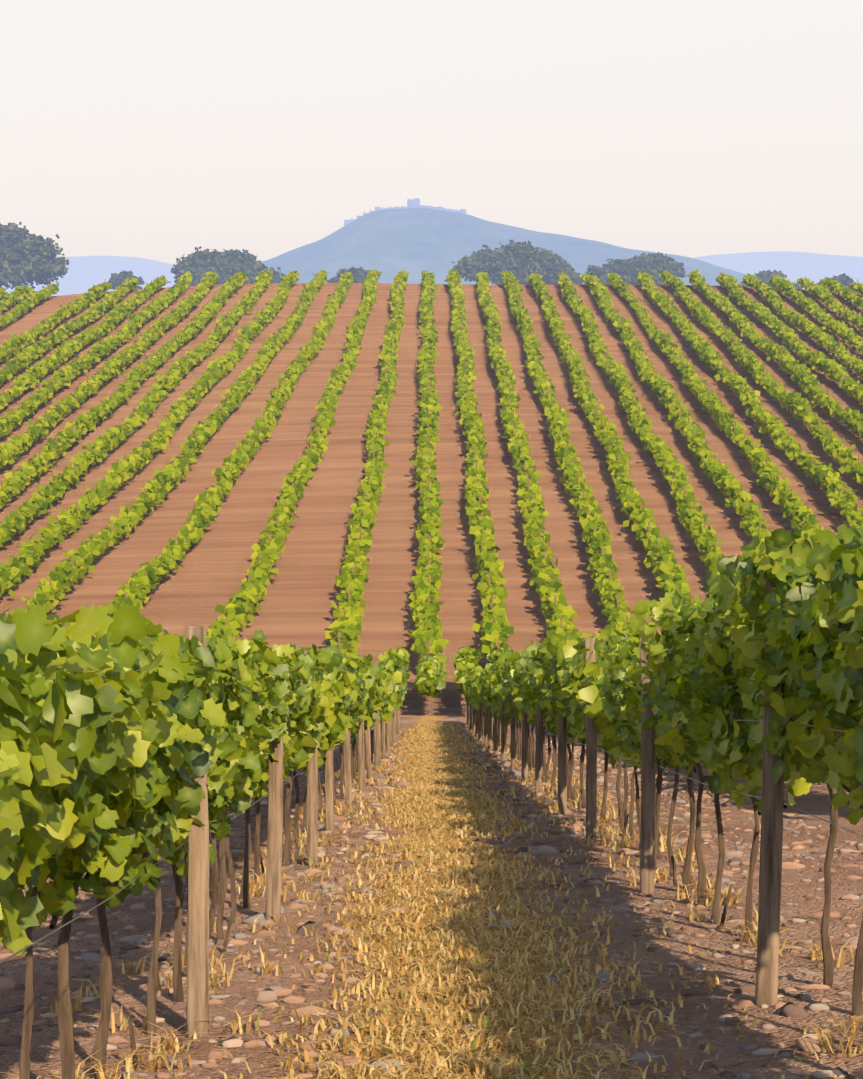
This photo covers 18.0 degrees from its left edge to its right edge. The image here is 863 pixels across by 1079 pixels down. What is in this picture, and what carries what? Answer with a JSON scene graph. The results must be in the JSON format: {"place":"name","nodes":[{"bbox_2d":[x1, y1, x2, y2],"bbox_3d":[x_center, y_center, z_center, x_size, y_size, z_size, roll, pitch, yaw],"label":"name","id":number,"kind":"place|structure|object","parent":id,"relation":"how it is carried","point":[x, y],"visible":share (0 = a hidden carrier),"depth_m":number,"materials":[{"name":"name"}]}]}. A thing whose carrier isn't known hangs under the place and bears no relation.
{"place":"outdoors","nodes":[
{"label":"outdoors","id":0,"kind":"place"},
{"bbox_2d":[0,283,862,1078],"bbox_3d":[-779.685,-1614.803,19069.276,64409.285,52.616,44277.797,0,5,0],"label":"ground","id":1,"kind":"structure","parent":0,"point":[206,577],"depth_m":147.69,"materials":[{"name":"soil"}]},
{"bbox_2d":[0,222,69,300],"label":"oak tree","id":2,"kind":"object","parent":1,"relation":"on","point":[25,256],"depth_m":328.56,"materials":[{"name":"green plant"}]},
{"bbox_2d":[108,270,144,289],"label":"tree","id":3,"kind":"object","parent":1,"relation":"on","point":[115,279],"visible":0.56,"depth_m":340.07,"materials":[{"name":"green plant"}]},
{"bbox_2d":[167,246,284,285],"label":"oak tree","id":4,"kind":"object","parent":1,"relation":"on","point":[225,265],"depth_m":345.25,"materials":[{"name":"green plant"}]},
{"bbox_2d":[327,266,377,282],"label":"tree","id":5,"kind":"object","parent":1,"relation":"on","point":[359,274],"visible":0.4,"depth_m":335.31,"materials":[{"name":"green plant"}]},
{"bbox_2d":[0,524,862,955],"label":"grapevine foliage","id":6,"kind":"object","parent":1,"relation":"on","point":[96,702],"visible":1,"depth_m":10.74,"materials":[{"name":"green plant"}]},
{"bbox_2d":[0,269,862,662],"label":"vineyard rows","id":7,"kind":"object","parent":1,"relation":"on","point":[668,571],"visible":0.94,"depth_m":196.53,"materials":[{"name":"green plant"}]},
{"bbox_2d":[0,741,862,1078],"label":"field stones","id":8,"kind":"object","parent":1,"relation":"on","point":[734,921],"visible":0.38,"depth_m":16.53,"materials":[{"name":"stone"}]},
{"bbox_2d":[0,269,862,654],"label":"hill vine posts","id":9,"kind":"object","parent":1,"relation":"on","point":[428,425],"visible":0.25,"depth_m":209.92,"materials":[{"name":"brown wood"}]},
{"bbox_2d":[1,722,862,1078],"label":"dry grass","id":10,"kind":"structure","parent":1,"relation":"on","point":[443,812],"depth_m":14.77,"materials":[{"name":"yellow plant"}]},
{"bbox_2d":[3,709,862,1078],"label":"vine trunks","id":11,"kind":"object","parent":1,"relation":"on","point":[65,1019],"visible":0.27,"depth_m":15.46,"materials":[{"name":"brown plant"}]},
{"bbox_2d":[451,240,565,284],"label":"oak tree","id":12,"kind":"object","parent":1,"relation":"on","point":[522,261],"visible":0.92,"depth_m":340.85,"materials":[{"name":"green plant"}]},
{"bbox_2d":[185,536,846,1037],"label":"trellis posts","id":13,"kind":"object","parent":1,"relation":"on","point":[767,936],"visible":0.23,"depth_m":17.77,"materials":[{"name":"brown wood"}]},
{"bbox_2d":[542,257,582,283],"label":"oak tree","id":14,"kind":"object","parent":1,"relation":"on","point":[575,277],"depth_m":348.65,"materials":[{"name":"green plant"}]},
{"bbox_2d":[585,265,610,283],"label":"tree","id":15,"kind":"object","parent":1,"relation":"on","point":[600,273],"visible":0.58,"depth_m":342.50,"materials":[{"name":"green plant"}]},
{"bbox_2d":[602,252,685,284],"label":"oak tree","id":16,"kind":"object","parent":1,"relation":"on","point":[627,270],"visible":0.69,"depth_m":346.36,"materials":[{"name":"green plant"}]},
{"bbox_2d":[740,269,801,288],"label":"oak tree","id":17,"kind":"object","parent":1,"relation":"on","point":[764,276],"visible":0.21,"depth_m":349.56,"materials":[{"name":"green plant"}]},
{"bbox_2d":[817,273,855,291],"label":"tree","id":18,"kind":"object","parent":1,"relation":"on","point":[844,280],"depth_m":348.01,"materials":[{"name":"green plant"}]},
{"bbox_2d":[0,687,862,963],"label":"trellis wires","id":19,"kind":"object","parent":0,"point":[26,947],"visible":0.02,"depth_m":10.41,"materials":[{"name":"grey metal"}]},
{"bbox_2d":[0,0,862,264],"label":"sky","id":20,"kind":"structure","parent":0,"point":[157,130],"materials":[{"name":"white"}]},
{"bbox_2d":[2,251,862,298],"bbox_3d":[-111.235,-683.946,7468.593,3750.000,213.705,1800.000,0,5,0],"label":"distant hills","id":21,"kind":"structure","parent":0,"point":[83,274],"depth_m":7161.88,"materials":[{"name":"blue"}]},
{"bbox_2d":[260,208,745,285],"bbox_3d":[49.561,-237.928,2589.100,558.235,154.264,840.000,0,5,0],"label":"castle hill","id":22,"kind":"structure","parent":0,"point":[389,244],"depth_m":2452.63,"materials":[{"name":"blue"}]},
{"bbox_2d":[344,198,465,225],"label":"castle ruin","id":23,"kind":"object","parent":22,"relation":"on","point":[413,203],"visible":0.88,"depth_m":2577.09,"materials":[{"name":"stone"}]}
]}

